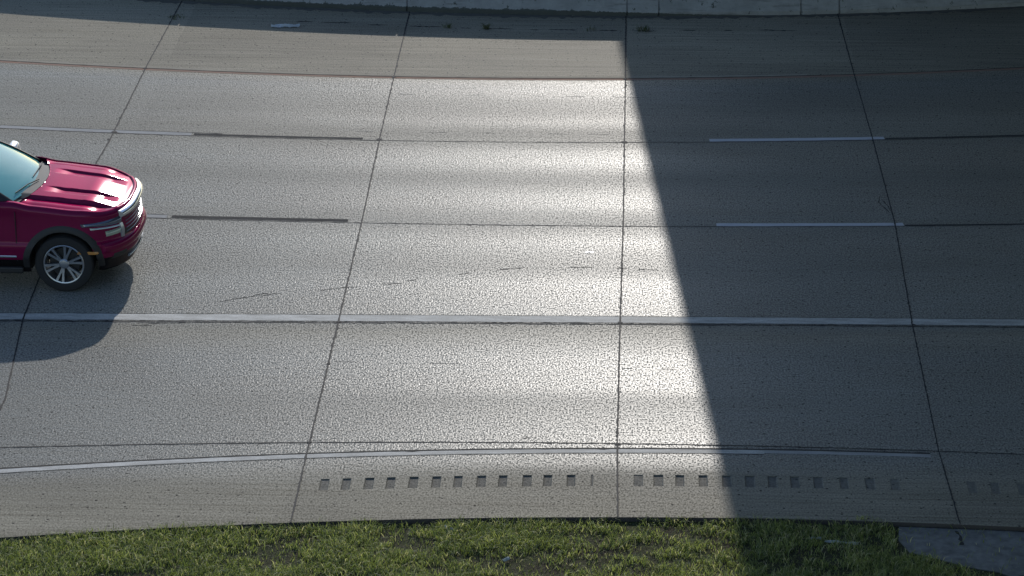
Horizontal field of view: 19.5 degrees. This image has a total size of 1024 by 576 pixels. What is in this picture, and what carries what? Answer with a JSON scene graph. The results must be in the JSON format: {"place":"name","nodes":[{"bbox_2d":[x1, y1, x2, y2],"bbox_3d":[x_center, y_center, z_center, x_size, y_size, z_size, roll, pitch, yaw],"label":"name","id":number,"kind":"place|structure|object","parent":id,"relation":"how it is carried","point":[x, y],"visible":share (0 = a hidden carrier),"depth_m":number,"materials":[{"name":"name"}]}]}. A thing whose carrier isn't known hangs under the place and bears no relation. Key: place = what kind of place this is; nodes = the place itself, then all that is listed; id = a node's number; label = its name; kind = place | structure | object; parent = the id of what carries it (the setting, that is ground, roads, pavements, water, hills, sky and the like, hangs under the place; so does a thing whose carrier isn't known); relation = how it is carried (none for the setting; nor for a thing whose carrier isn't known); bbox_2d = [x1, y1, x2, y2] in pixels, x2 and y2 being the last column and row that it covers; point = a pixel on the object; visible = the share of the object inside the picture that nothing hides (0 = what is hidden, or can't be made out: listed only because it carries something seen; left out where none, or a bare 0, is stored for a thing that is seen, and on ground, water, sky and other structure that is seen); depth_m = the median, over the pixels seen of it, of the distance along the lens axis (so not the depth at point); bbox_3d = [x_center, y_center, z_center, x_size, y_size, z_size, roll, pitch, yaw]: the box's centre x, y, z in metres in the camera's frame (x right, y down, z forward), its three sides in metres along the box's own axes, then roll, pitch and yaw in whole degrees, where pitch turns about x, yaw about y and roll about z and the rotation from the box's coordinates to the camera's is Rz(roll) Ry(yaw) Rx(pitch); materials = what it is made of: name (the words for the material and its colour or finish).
{"place":"outdoors","nodes":[
{"label":"outdoors","id":0,"kind":"place"},
{"bbox_2d":[0,512,1020,575],"bbox_3d":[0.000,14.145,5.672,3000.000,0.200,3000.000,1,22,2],"label":"ground","id":1,"kind":"structure","parent":0,"point":[512,566],"depth_m":33.28,"materials":[{"name":"green plant"}]},
{"bbox_2d":[825,540,855,544],"bbox_3d":[3.708,2.857,33.495,0.381,0.027,0.064,4,22,10],"label":"plastic strip","id":2,"kind":"object","parent":1,"relation":"on","point":[828,541],"visible":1,"depth_m":33.50,"materials":[{"name":"white plastic"}]},
{"bbox_2d":[899,527,1023,575],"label":"concrete apron","id":3,"kind":"object","parent":1,"relation":"on","point":[943,545],"visible":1,"depth_m":33.42,"materials":[{"name":"grey concrete"}]},
{"bbox_2d":[955,531,1023,575],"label":"apron crack","id":4,"kind":"object","parent":3,"relation":"on","point":[960,539],"visible":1,"depth_m":33.57,"materials":[{"name":"grey concrete"}]},
{"bbox_2d":[0,0,1023,541],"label":"road","id":5,"kind":"structure","parent":0,"point":[530,172],"depth_m":41.08,"materials":[{"name":"concrete"}]},
{"bbox_2d":[0,140,146,290],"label":"car","id":6,"kind":"object","parent":5,"relation":"on","point":[65,218],"visible":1,"depth_m":40.31,"materials":[{"name":"red paint"}]},
{"bbox_2d":[0,125,191,134],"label":"lane marking","id":7,"kind":"object","parent":5,"relation":"on","point":[93,130],"visible":1,"depth_m":46.70,"materials":[{"name":"white paint"}]},
{"bbox_2d":[147,214,166,217],"bbox_3d":[-6.488,-1.085,43.245,2.985,0.001,0.137,2,22,5],"label":"lane marking","id":8,"kind":"object","parent":5,"relation":"on","point":[156,216],"visible":0.13,"depth_m":43.12,"materials":[{"name":"white paint"}]},
{"bbox_2d":[171,215,347,221],"bbox_3d":[-3.650,-1.006,43.046,2.572,0.001,0.109,1,22,4],"label":"lane marking","id":9,"kind":"object","parent":5,"relation":"on","point":[253,218],"visible":1,"depth_m":43.04,"materials":[{"name":"black paint"}]},
{"bbox_2d":[194,133,362,138],"bbox_3d":[-3.648,-2.366,46.437,2.663,0.001,0.088,2,22,4],"label":"lane marking","id":10,"kind":"object","parent":5,"relation":"on","point":[278,136],"visible":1,"depth_m":46.43,"materials":[{"name":"black paint"}]},
{"bbox_2d":[271,24,299,27],"bbox_3d":[-3.950,-4.586,51.890,0.507,0.060,0.166,-1,22,-3],"label":"plastic scrap","id":11,"kind":"object","parent":5,"relation":"on","point":[284,25],"visible":1,"depth_m":51.87,"materials":[{"name":"plastic"}]},
{"bbox_2d":[0,449,763,472],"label":"white edge line","id":12,"kind":"object","parent":5,"relation":"on","point":[384,454],"visible":1,"depth_m":35.60,"materials":[{"name":"paint"}]},
{"bbox_2d":[0,1,960,523],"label":"transverse joints","id":13,"kind":"object","parent":5,"relation":"on","point":[624,141],"visible":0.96,"depth_m":40.48,"materials":[{"name":"black"}]},
{"bbox_2d":[478,22,492,29],"bbox_3d":[-0.459,-4.553,51.739,0.378,0.115,0.354,1,22,2],"label":"weed","id":14,"kind":"object","parent":5,"relation":"on","point":[485,27],"visible":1,"depth_m":51.76,"materials":[{"name":"green plant"}]},
{"bbox_2d":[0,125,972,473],"bbox_3d":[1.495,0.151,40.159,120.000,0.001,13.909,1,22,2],"label":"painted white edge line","id":15,"kind":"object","parent":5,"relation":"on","point":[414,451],"visible":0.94,"depth_m":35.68,"materials":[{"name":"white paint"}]},
{"bbox_2d":[333,94,676,369],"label":"pavement marks","id":16,"kind":"object","parent":5,"relation":"on","point":[600,134],"visible":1,"depth_m":38.19,"materials":[{"name":"grey"}]},
{"bbox_2d":[0,60,1021,78],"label":"lane joints","id":17,"kind":"object","parent":5,"relation":"on","point":[518,78],"visible":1,"depth_m":49.37,"materials":[{"name":"brown"}]},
{"bbox_2d":[0,313,1023,325],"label":"white ramp line","id":18,"kind":"object","parent":5,"relation":"on","point":[465,318],"visible":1,"depth_m":39.53,"materials":[{"name":"paint"}]},
{"bbox_2d":[0,128,1023,453],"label":"lane joints","id":19,"kind":"object","parent":5,"relation":"on","point":[542,322],"visible":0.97,"depth_m":39.39,"materials":[{"name":"black"}]},
{"bbox_2d":[0,61,1023,79],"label":"yellow edge line","id":20,"kind":"object","parent":5,"relation":"on","point":[832,75],"visible":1,"depth_m":49.32,"materials":[{"name":"paint"}]},
{"bbox_2d":[140,195,890,437],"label":"pavement cracks","id":21,"kind":"object","parent":5,"relation":"on","point":[458,274],"visible":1,"depth_m":40.35,"materials":[{"name":"grey"}]},
{"bbox_2d":[297,21,794,31],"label":"pavement cracks","id":22,"kind":"object","parent":5,"relation":"on","point":[549,29],"visible":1,"depth_m":51.80,"materials":[{"name":"grey"}]},
{"bbox_2d":[137,0,1023,19],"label":"gutter dirt","id":23,"kind":"structure","parent":5,"relation":"on","point":[565,16],"depth_m":52.65,"materials":[{"name":"soil"}]},
{"bbox_2d":[176,0,1023,15],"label":"concrete barrier","id":24,"kind":"object","parent":5,"relation":"on","point":[663,7],"visible":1,"depth_m":52.60,"materials":[{"name":"grey concrete"}]},
{"bbox_2d":[636,24,649,31],"bbox_3d":[2.287,-4.505,51.656,0.326,0.088,0.373,1,22,2],"label":"weed","id":25,"kind":"object","parent":5,"relation":"on","point":[643,29],"visible":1,"depth_m":51.67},
{"bbox_2d":[709,137,883,141],"bbox_3d":[4.434,-2.315,46.313,2.731,0.001,0.143,-1,22,-2],"label":"lane marking","id":26,"kind":"object","parent":5,"relation":"on","point":[804,139],"visible":1,"depth_m":46.30,"materials":[{"name":"white paint"}]},
{"bbox_2d":[716,223,903,225],"bbox_3d":[4.287,-0.912,42.815,2.695,0.001,0.132,0,22,0],"label":"lane marking","id":27,"kind":"object","parent":5,"relation":"on","point":[808,224],"visible":1,"depth_m":42.82,"materials":[{"name":"white paint"}]},
{"bbox_2d":[764,450,930,456],"bbox_3d":[4.010,1.980,35.601,1.982,0.001,0.097,1,22,3],"label":"white edge line","id":28,"kind":"object","parent":5,"relation":"on","point":[846,453],"visible":1,"depth_m":35.60,"materials":[{"name":"paint"}]},
{"bbox_2d":[885,135,1023,138],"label":"lane marking","id":29,"kind":"object","parent":5,"relation":"on","point":[954,136],"visible":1,"depth_m":46.43,"materials":[{"name":"paint"}]},
{"bbox_2d":[905,223,1023,225],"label":"lane marking","id":30,"kind":"object","parent":5,"relation":"on","point":[961,224],"visible":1,"depth_m":42.81,"materials":[{"name":"paint"}]}
]}

